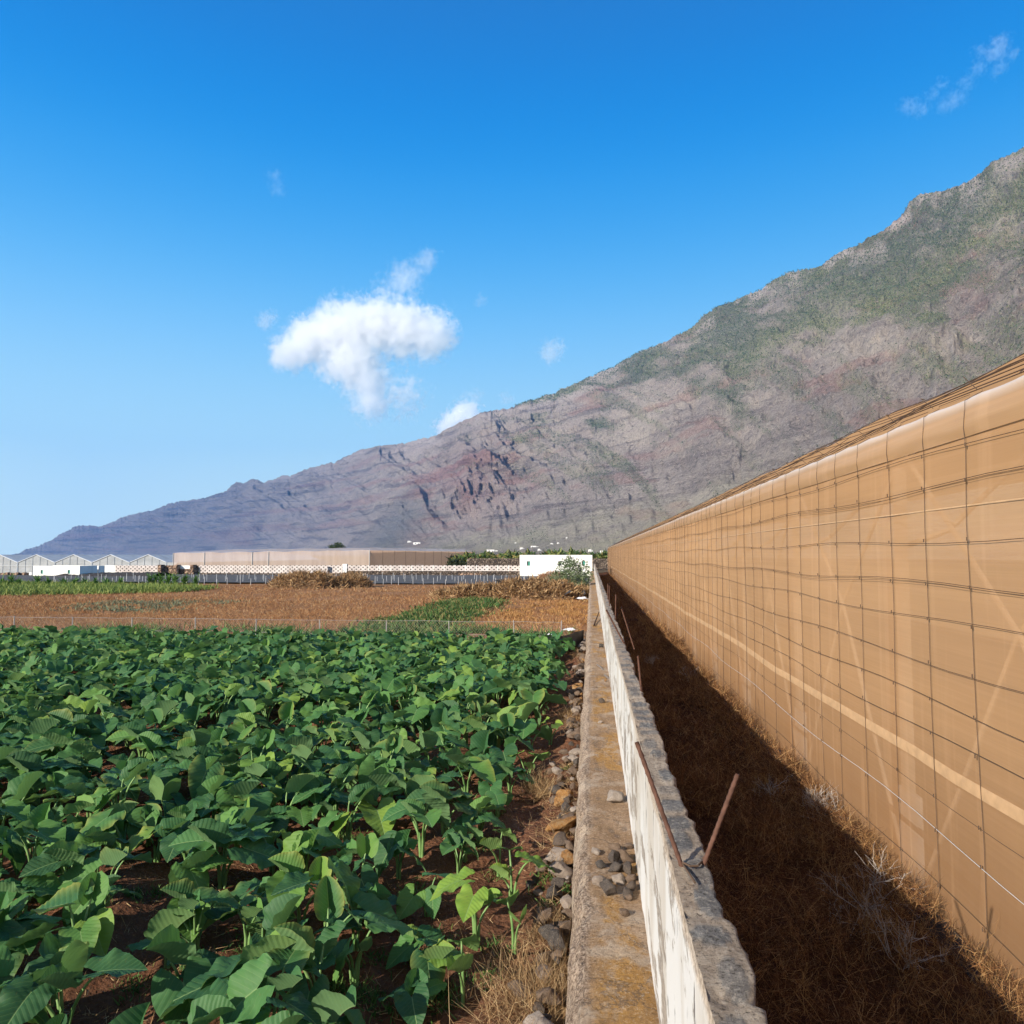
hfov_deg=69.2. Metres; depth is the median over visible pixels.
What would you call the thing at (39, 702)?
taro plant
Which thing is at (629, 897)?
stone
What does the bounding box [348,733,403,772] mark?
taro plant
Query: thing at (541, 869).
stone
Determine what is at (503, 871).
taro plant
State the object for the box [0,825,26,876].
taro plant
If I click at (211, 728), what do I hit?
taro plant
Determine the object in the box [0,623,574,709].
taro crop
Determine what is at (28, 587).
green grass
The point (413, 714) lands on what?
taro plant
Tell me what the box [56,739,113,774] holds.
taro plant
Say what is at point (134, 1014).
taro plant
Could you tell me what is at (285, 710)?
taro plant
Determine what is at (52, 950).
taro plant
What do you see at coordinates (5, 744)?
taro plant
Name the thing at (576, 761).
stone
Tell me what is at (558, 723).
taro plant
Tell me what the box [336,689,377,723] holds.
taro plant
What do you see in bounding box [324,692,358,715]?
taro plant
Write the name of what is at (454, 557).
banana tree
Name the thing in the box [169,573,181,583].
corn plant
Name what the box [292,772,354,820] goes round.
taro plant
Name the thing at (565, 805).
stone
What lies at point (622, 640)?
rebar
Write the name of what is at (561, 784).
stone
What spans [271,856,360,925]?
taro plant
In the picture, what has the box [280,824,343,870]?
taro plant
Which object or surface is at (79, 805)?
taro plant
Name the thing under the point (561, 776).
stone
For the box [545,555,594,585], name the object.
bush
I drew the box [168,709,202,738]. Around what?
taro plant
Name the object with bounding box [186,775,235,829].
taro plant
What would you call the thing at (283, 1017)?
taro plant
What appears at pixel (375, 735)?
taro plant
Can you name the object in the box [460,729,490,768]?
taro plant
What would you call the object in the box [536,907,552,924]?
stone
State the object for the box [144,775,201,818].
taro plant
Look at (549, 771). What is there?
stone
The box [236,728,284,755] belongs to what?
taro plant
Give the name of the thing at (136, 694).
taro plant
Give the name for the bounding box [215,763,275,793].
taro plant
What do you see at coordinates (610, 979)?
wall
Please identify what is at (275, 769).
taro plant
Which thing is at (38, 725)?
taro plant
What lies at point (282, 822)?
taro plant
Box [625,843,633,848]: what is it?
stone
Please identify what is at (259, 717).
taro plant
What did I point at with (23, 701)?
taro plant
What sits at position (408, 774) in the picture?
taro plant
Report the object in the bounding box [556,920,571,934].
stone
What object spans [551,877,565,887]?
stone
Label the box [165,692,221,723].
taro plant
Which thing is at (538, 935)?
dry grass tuft
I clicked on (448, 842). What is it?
taro plant
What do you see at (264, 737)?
taro plant
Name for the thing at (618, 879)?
stone
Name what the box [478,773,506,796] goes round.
taro plant
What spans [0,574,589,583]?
gravel plot
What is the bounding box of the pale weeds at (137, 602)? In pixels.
[46,597,249,613]
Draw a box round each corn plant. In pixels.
[5,573,17,583]
[29,573,41,582]
[80,576,89,583]
[101,577,113,583]
[145,572,152,584]
[150,571,160,584]
[154,573,165,583]
[163,574,171,583]
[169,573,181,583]
[179,573,189,584]
[189,575,199,584]
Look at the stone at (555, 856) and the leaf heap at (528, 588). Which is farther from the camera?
the leaf heap at (528, 588)
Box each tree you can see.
[328,542,345,547]
[446,554,464,562]
[456,550,475,562]
[475,553,490,557]
[478,550,497,557]
[499,550,517,557]
[519,548,537,554]
[550,548,570,554]
[564,546,578,554]
[573,548,588,554]
[596,549,607,569]
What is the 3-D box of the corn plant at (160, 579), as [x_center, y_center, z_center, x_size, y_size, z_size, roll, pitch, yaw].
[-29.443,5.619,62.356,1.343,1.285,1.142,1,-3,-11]
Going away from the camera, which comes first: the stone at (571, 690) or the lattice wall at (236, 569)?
the stone at (571, 690)
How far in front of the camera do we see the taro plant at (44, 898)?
5.78 m
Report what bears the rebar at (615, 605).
on the block wall at (702, 970)
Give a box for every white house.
[33,565,96,575]
[97,566,104,572]
[520,555,591,575]
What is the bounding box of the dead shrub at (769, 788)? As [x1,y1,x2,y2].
[748,774,797,803]
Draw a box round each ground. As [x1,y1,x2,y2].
[56,569,607,584]
[599,572,1013,1023]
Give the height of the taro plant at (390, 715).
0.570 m
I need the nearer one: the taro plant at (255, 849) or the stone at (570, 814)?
the taro plant at (255, 849)
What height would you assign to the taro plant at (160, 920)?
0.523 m
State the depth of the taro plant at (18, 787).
7.47 m
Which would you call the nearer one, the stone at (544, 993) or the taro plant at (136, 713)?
the stone at (544, 993)
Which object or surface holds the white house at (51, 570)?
on the ground at (601, 570)
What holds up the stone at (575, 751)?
on the taro field soil
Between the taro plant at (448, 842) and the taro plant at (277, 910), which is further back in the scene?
the taro plant at (448, 842)
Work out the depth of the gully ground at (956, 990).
5.48 m
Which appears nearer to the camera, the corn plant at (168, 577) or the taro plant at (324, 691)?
the taro plant at (324, 691)
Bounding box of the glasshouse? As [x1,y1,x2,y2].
[0,554,172,572]
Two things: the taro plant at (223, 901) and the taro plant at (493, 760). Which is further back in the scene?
the taro plant at (493, 760)
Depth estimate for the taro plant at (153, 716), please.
10.03 m
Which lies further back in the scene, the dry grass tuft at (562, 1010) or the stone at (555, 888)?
the stone at (555, 888)
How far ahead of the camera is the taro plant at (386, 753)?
8.99 m
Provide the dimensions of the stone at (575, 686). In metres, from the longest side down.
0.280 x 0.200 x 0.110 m
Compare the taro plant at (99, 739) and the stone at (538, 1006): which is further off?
the taro plant at (99, 739)
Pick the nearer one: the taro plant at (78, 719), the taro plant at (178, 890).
the taro plant at (178, 890)
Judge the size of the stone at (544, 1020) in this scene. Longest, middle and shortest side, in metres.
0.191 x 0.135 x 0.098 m
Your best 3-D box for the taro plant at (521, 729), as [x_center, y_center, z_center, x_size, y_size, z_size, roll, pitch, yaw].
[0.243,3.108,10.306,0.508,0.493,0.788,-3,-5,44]
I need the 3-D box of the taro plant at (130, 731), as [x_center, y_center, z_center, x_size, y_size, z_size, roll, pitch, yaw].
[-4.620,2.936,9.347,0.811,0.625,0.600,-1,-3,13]
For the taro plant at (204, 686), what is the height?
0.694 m
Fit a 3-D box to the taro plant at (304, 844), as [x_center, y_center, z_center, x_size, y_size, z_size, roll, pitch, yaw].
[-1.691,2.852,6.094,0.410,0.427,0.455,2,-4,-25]
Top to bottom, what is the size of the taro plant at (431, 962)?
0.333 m
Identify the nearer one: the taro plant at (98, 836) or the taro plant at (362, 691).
the taro plant at (98, 836)
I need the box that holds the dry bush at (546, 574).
[536,570,563,580]
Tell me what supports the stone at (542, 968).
on the taro field soil
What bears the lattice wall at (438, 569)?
on the gravel plot
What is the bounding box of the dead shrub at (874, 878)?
[808,842,929,931]
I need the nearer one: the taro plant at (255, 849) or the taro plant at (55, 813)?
the taro plant at (255, 849)
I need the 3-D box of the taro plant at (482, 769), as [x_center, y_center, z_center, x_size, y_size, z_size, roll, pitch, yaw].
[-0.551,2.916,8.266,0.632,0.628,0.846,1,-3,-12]
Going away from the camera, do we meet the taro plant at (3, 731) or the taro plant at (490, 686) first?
the taro plant at (3, 731)
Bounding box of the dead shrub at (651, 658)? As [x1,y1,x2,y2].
[644,655,658,665]
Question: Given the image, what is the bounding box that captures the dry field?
[0,583,587,639]
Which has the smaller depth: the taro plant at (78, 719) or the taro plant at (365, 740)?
the taro plant at (365, 740)
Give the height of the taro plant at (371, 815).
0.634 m
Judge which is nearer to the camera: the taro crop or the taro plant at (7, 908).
the taro plant at (7, 908)
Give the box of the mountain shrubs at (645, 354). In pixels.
[420,148,1023,543]
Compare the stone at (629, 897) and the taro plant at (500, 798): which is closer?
the stone at (629, 897)
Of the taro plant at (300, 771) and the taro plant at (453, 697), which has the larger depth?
the taro plant at (453, 697)
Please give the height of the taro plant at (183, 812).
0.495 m
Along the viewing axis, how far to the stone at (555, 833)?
6.60 m
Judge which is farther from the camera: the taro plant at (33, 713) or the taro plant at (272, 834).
the taro plant at (33, 713)
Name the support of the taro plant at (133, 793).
on the taro field soil
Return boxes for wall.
[0,572,32,574]
[104,565,342,574]
[342,564,519,574]
[467,558,607,568]
[565,570,658,1023]
[594,563,767,1023]
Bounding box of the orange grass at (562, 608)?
[477,598,587,631]
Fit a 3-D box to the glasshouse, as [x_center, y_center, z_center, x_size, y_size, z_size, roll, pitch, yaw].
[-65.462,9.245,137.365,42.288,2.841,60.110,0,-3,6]
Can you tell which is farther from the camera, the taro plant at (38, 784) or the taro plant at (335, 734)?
the taro plant at (335, 734)
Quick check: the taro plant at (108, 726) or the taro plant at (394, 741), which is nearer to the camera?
the taro plant at (394, 741)
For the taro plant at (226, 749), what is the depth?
9.09 m
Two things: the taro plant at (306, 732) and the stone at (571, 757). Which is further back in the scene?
the taro plant at (306, 732)
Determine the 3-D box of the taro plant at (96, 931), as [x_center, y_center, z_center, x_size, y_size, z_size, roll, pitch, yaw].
[-2.841,2.701,4.755,0.636,0.623,0.511,0,-3,2]
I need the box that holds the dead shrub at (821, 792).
[793,782,843,821]
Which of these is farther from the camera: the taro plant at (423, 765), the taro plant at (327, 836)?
the taro plant at (423, 765)
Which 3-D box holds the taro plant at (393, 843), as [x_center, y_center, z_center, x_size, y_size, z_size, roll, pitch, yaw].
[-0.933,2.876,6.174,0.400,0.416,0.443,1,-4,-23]
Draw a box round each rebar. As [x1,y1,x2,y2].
[606,610,624,643]
[615,594,616,619]
[621,609,634,648]
[635,741,682,866]
[637,656,641,691]
[702,773,739,865]
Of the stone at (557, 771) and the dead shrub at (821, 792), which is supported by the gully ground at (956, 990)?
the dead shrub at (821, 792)
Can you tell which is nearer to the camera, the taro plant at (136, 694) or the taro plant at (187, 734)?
the taro plant at (187, 734)
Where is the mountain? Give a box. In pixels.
[12,147,1023,554]
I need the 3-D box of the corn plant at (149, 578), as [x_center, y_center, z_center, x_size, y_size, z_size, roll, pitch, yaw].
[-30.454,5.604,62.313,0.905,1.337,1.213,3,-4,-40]
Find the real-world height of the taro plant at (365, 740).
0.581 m
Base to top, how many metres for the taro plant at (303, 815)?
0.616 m
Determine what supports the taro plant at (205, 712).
on the taro field soil
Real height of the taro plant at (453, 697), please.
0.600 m
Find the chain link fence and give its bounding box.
[0,616,580,645]
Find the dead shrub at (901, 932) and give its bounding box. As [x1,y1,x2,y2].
[835,879,957,973]
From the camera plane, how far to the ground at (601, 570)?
74.88 m
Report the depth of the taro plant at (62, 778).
7.59 m
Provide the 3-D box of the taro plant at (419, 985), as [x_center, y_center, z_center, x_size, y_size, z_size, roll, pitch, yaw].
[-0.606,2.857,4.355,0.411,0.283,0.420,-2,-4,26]
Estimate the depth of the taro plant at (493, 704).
11.74 m
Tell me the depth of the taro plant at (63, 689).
12.03 m
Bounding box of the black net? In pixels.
[547,630,583,653]
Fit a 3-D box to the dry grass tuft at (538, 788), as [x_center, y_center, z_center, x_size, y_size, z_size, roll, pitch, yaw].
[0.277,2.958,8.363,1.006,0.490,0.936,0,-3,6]
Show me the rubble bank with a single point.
(118, 574)
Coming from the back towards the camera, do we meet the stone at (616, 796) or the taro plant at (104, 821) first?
the taro plant at (104, 821)
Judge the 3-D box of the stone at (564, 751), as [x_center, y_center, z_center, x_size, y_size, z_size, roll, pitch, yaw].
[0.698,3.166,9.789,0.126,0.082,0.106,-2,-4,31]
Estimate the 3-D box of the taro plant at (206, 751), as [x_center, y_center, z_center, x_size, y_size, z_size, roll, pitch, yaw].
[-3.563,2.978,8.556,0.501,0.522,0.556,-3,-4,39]
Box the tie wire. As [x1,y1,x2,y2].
[682,861,702,883]
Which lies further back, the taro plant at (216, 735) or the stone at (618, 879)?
the taro plant at (216, 735)
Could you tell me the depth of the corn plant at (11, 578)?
60.31 m
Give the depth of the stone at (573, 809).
7.38 m
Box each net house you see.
[173,547,471,565]
[608,353,1023,999]
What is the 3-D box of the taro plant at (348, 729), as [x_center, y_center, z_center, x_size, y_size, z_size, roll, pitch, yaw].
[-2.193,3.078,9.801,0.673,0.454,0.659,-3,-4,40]
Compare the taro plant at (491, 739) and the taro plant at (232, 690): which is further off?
the taro plant at (232, 690)
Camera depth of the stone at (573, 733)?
10.25 m
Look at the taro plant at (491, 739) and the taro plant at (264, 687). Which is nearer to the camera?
the taro plant at (491, 739)
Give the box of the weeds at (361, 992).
[4,735,571,1023]
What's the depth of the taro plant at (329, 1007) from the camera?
3.93 m
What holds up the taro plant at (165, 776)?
on the taro field soil
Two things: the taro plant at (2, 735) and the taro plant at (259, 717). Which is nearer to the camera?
the taro plant at (2, 735)
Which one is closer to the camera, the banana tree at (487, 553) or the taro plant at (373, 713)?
the taro plant at (373, 713)
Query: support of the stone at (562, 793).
on the taro field soil
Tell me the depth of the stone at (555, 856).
6.21 m
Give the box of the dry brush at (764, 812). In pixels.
[599,574,1023,1023]
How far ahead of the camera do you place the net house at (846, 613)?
6.01 m
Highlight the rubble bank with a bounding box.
[43,572,170,575]
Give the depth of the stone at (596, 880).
4.43 m
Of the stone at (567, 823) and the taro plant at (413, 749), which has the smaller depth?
the stone at (567, 823)
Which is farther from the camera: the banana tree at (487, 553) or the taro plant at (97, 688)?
the banana tree at (487, 553)
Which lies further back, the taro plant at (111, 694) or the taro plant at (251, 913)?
the taro plant at (111, 694)
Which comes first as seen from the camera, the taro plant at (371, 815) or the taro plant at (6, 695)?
the taro plant at (371, 815)
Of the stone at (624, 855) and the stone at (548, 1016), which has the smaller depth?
the stone at (548, 1016)
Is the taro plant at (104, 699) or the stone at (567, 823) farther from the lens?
the taro plant at (104, 699)
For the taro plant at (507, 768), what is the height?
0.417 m
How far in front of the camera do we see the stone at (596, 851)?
4.91 m
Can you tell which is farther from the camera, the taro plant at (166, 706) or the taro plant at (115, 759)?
the taro plant at (166, 706)
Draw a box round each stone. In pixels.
[507,979,535,1001]
[523,1010,543,1023]
[526,880,536,888]
[532,1002,544,1013]
[533,889,542,895]
[534,951,553,966]
[535,859,547,872]
[535,964,552,983]
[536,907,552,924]
[536,987,563,1005]
[536,1017,553,1023]
[538,924,555,939]
[543,1013,551,1019]
[544,846,571,865]
[545,767,552,774]
[545,816,575,831]
[546,884,562,899]
[546,929,568,955]
[549,795,555,803]
[549,860,572,882]
[550,949,562,959]
[551,766,562,774]
[551,785,560,793]
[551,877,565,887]
[552,831,565,848]
[552,832,567,846]
[554,789,573,806]
[556,773,565,783]
[556,782,565,787]
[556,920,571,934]
[559,749,568,754]
[560,894,571,908]
[561,801,570,811]
[561,812,575,825]
[561,849,572,864]
[561,908,572,917]
[563,796,570,803]
[565,689,578,695]
[565,840,573,852]
[567,754,578,762]
[568,767,576,774]
[569,748,579,755]
[569,827,575,834]
[570,730,579,735]
[570,806,575,812]
[571,707,578,712]
[572,682,582,688]
[573,758,578,765]
[574,734,579,740]
[591,847,600,855]
[592,875,605,886]
[595,860,605,868]
[599,879,616,895]
[607,789,623,802]
[608,850,619,862]
[608,861,622,871]
[610,843,620,851]
[611,873,625,884]
[617,849,633,862]
[619,908,629,916]
[622,861,631,874]
[623,887,632,899]
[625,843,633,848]
[625,874,636,882]
[625,894,632,900]
[626,880,635,891]
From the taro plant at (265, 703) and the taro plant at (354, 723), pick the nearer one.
the taro plant at (354, 723)
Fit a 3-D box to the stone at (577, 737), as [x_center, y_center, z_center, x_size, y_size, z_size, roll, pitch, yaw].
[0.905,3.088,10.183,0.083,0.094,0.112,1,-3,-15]
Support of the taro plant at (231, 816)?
on the taro field soil
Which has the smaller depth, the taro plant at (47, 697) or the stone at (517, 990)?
the stone at (517, 990)
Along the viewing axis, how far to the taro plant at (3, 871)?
6.02 m
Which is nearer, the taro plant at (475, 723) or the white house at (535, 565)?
the taro plant at (475, 723)
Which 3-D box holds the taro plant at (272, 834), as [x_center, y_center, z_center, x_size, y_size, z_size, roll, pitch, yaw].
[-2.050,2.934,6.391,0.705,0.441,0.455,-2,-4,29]
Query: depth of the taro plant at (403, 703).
11.75 m
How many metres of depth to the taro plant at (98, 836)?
6.19 m
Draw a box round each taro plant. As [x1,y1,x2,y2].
[0,691,27,707]
[0,696,28,730]
[0,706,27,722]
[0,707,48,729]
[0,718,62,748]
[0,729,28,735]
[0,732,30,740]
[0,743,10,755]
[0,746,33,789]
[0,751,87,794]
[0,771,44,826]
[0,799,35,828]
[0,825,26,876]
[0,868,8,873]
[0,875,60,919]
[0,890,71,992]
[0,904,9,913]
[0,940,147,1023]
[0,945,49,1023]
[1,748,54,778]
[2,682,34,697]
[4,723,32,745]
[5,872,113,961]
[9,819,80,861]
[11,687,64,707]
[19,840,120,877]
[21,932,88,1006]
[22,767,87,805]
[23,728,105,763]
[23,771,94,806]
[25,691,57,709]
[26,802,50,854]
[27,696,59,712]
[28,796,74,835]
[29,843,68,909]
[33,708,108,739]
[33,822,108,848]
[41,754,91,791]
[44,684,71,706]
[44,727,74,759]
[45,1013,66,1023]
[48,748,102,774]
[49,704,83,727]
[52,695,83,707]
[52,708,81,724]
[55,794,94,831]
[56,714,89,728]
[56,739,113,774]
[57,846,152,906]
[62,871,142,926]
[64,782,111,816]
[70,723,113,747]
[74,826,128,872]
[77,758,152,812]
[79,681,131,702]
[79,699,98,714]
[79,808,162,850]
[85,714,127,754]
[87,760,141,802]
[89,689,124,712]
[89,717,105,728]
[92,797,149,848]
[95,695,119,720]
[97,703,130,719]
[100,751,142,778]
[105,722,174,757]
[108,1002,149,1023]
[112,713,133,747]
[115,708,182,751]
[117,711,165,749]
[118,766,187,800]
[120,686,151,716]
[125,701,152,716]
[125,817,187,862]
[126,707,145,718]
[126,907,200,968]
[127,803,168,848]
[129,731,190,760]
[140,692,175,709]
[140,746,196,778]
[143,695,179,728]
[144,728,166,761]
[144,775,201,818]
[146,924,220,1023]
[152,700,181,731]
[157,930,320,1022]
[160,705,200,731]
[160,832,218,862]
[160,878,241,941]
[162,754,238,798]
[163,737,194,758]
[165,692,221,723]
[167,684,185,716]
[167,803,209,830]
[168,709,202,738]
[168,848,232,898]
[169,818,279,888]
[170,692,212,710]
[172,887,241,948]
[183,731,209,746]
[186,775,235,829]
[187,694,207,722]
[187,994,235,1023]
[189,773,234,797]
[190,728,229,755]
[190,746,223,759]
[193,678,230,719]
[199,894,296,946]
[201,683,243,716]
[205,698,233,722]
[207,727,237,752]
[208,726,227,745]
[212,728,274,771]
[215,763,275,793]
[215,797,274,821]
[216,699,283,736]
[216,776,276,811]
[217,743,241,774]
[220,806,269,847]
[220,946,321,1023]
[223,699,238,712]
[223,719,254,749]
[227,712,284,739]
[229,683,264,713]
[230,822,291,874]
[230,876,269,905]
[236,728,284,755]
[237,744,276,760]
[241,680,295,717]
[244,773,315,835]
[246,893,301,971]
[247,743,298,766]
[251,760,294,806]
[252,692,292,721]
[253,712,265,720]
[253,805,288,841]
[261,1010,303,1023]
[262,701,300,731]
[262,744,321,801]
[265,851,342,922]
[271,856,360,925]
[273,727,300,753]
[273,922,337,1023]
[275,683,319,708]
[277,710,319,729]
[279,829,324,872]
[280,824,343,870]
[281,728,311,752]
[284,734,334,773]
[285,756,339,783]
[290,767,308,805]
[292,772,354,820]
[294,721,311,732]
[295,771,345,817]
[296,688,335,720]
[297,985,364,1023]
[298,875,362,966]
[299,695,342,726]
[302,725,330,748]
[302,912,414,990]
[303,707,339,725]
[305,726,341,746]
[312,742,351,769]
[313,839,373,870]
[313,885,398,951]
[318,763,355,814]
[318,783,373,846]
[319,715,367,743]
[321,713,352,728]
[322,749,363,787]
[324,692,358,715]
[324,728,359,747]
[328,727,370,751]
[329,764,358,789]
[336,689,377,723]
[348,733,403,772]
[348,782,396,837]
[351,832,388,892]
[352,719,393,738]
[352,730,375,755]
[353,703,392,723]
[353,755,400,800]
[355,687,391,708]
[357,882,399,928]
[360,691,404,718]
[368,721,411,754]
[368,766,408,797]
[372,747,414,762]
[374,829,425,879]
[377,968,446,1023]
[380,703,407,725]
[380,767,431,801]
[382,717,418,739]
[382,792,450,857]
[386,924,444,969]
[389,684,417,708]
[395,774,435,799]
[396,696,435,731]
[396,697,416,728]
[396,872,451,919]
[403,704,430,732]
[403,739,429,769]
[404,758,441,775]
[406,780,486,834]
[410,935,470,1001]
[416,692,443,703]
[416,704,435,731]
[416,730,451,759]
[426,731,469,752]
[429,749,467,783]
[429,866,502,939]
[430,700,469,730]
[430,707,474,747]
[435,746,495,792]
[437,685,476,712]
[440,831,477,873]
[442,822,483,862]
[444,683,465,709]
[446,933,479,1007]
[448,711,469,743]
[450,796,505,845]
[454,686,491,714]
[454,753,499,781]
[458,692,483,711]
[459,714,505,738]
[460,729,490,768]
[474,701,497,722]
[478,675,518,706]
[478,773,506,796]
[479,700,499,719]
[479,828,516,876]
[483,789,512,816]
[485,712,533,750]
[485,736,517,771]
[486,708,516,746]
[486,716,515,722]
[490,845,554,895]
[492,706,518,748]
[492,761,534,793]
[493,889,526,954]
[507,750,550,783]
[508,682,548,709]
[512,718,551,749]
[514,697,540,724]
[514,702,538,722]
[518,679,566,718]
[531,688,549,714]
[538,716,562,744]
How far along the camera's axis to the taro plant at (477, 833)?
6.57 m
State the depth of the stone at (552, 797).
7.93 m
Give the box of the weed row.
[3,616,579,639]
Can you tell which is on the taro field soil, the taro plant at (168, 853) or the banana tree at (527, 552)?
the taro plant at (168, 853)
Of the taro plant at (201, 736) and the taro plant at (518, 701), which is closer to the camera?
the taro plant at (201, 736)
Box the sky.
[0,0,1023,554]
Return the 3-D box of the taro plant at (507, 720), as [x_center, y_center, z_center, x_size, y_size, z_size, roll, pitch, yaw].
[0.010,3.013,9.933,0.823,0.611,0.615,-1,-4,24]
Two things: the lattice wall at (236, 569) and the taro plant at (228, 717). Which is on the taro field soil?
the taro plant at (228, 717)
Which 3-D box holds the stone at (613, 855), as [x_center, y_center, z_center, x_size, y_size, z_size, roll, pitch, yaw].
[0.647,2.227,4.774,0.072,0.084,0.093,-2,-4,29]
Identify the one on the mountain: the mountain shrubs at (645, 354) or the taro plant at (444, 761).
the mountain shrubs at (645, 354)
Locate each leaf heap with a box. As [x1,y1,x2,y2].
[264,567,373,589]
[429,573,588,600]
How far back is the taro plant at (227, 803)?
6.99 m
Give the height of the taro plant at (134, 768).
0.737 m
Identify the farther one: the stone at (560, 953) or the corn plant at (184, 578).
the corn plant at (184, 578)
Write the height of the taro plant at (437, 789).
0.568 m
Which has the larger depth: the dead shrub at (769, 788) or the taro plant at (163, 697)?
the taro plant at (163, 697)
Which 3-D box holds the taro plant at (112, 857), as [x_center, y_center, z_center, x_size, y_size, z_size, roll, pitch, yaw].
[-3.088,2.774,5.599,0.701,0.521,0.524,2,-4,-29]
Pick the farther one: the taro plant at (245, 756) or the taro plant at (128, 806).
the taro plant at (245, 756)
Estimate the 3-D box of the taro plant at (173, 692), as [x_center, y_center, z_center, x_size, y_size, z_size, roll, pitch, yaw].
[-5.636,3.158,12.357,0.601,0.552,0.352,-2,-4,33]
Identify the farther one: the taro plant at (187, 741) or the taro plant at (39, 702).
the taro plant at (39, 702)
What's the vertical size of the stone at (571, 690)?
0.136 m
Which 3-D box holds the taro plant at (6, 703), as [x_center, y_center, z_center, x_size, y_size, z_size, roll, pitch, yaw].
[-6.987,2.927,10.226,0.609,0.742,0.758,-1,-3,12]
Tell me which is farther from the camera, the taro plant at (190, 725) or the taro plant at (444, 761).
the taro plant at (190, 725)
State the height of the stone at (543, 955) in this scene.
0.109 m
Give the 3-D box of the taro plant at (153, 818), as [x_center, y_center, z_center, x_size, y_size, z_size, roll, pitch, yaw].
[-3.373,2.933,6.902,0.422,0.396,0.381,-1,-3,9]
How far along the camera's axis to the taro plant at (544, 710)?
12.49 m
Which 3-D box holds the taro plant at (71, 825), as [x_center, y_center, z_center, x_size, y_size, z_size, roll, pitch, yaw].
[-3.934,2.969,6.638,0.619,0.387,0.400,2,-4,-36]
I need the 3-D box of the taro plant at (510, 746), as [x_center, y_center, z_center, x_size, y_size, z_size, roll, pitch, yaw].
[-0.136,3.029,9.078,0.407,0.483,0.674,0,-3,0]
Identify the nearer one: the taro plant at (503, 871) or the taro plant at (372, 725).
the taro plant at (503, 871)
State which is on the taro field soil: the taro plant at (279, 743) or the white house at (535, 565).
the taro plant at (279, 743)
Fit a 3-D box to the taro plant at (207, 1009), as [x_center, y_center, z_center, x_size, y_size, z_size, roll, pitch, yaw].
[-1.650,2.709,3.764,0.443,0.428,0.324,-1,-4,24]
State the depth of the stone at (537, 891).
5.81 m
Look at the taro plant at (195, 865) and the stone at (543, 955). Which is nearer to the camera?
the stone at (543, 955)
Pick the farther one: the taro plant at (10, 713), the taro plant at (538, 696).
the taro plant at (538, 696)
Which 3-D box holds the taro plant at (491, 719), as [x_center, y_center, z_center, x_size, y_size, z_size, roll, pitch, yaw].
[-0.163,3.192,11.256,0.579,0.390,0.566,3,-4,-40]
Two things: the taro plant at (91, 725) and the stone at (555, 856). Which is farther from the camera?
the taro plant at (91, 725)
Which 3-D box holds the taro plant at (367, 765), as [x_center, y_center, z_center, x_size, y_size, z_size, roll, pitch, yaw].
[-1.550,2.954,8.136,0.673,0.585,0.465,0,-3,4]
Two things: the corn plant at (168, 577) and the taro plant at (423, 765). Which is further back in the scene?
the corn plant at (168, 577)
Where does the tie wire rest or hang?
on the block wall at (702, 970)
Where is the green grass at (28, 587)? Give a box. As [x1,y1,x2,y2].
[0,579,219,596]
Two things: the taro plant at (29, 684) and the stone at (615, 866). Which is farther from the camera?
the taro plant at (29, 684)
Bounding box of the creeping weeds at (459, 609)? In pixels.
[336,595,516,637]
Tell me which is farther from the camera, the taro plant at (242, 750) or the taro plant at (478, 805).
the taro plant at (242, 750)
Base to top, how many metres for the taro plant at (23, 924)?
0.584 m
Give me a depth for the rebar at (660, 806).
2.69 m
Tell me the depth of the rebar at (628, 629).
8.81 m
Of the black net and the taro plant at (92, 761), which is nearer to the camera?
the taro plant at (92, 761)
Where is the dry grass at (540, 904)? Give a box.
[457,646,585,1023]
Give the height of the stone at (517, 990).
0.105 m
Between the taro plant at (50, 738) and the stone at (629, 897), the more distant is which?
the taro plant at (50, 738)
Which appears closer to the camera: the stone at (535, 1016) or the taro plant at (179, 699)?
the stone at (535, 1016)
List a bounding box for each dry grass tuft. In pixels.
[429,910,569,1023]
[507,753,568,801]
[509,893,571,954]
[552,707,581,719]
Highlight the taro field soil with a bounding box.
[0,647,585,1023]
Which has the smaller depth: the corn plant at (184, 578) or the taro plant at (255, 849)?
the taro plant at (255, 849)
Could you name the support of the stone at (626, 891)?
on the wall at (610, 979)
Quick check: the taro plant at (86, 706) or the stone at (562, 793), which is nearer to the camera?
the stone at (562, 793)
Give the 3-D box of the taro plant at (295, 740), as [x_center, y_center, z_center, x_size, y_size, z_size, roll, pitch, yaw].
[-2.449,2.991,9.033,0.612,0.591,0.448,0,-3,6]
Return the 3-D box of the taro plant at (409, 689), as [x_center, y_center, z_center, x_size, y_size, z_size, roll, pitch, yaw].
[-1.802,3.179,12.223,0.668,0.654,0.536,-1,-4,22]
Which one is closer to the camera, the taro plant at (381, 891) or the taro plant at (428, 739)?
the taro plant at (381, 891)
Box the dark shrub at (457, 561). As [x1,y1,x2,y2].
[447,558,466,564]
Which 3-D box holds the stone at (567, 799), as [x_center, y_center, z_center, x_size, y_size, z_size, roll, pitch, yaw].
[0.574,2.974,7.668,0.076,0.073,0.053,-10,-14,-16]
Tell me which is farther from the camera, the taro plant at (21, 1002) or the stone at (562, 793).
the stone at (562, 793)
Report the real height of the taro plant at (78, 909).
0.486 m

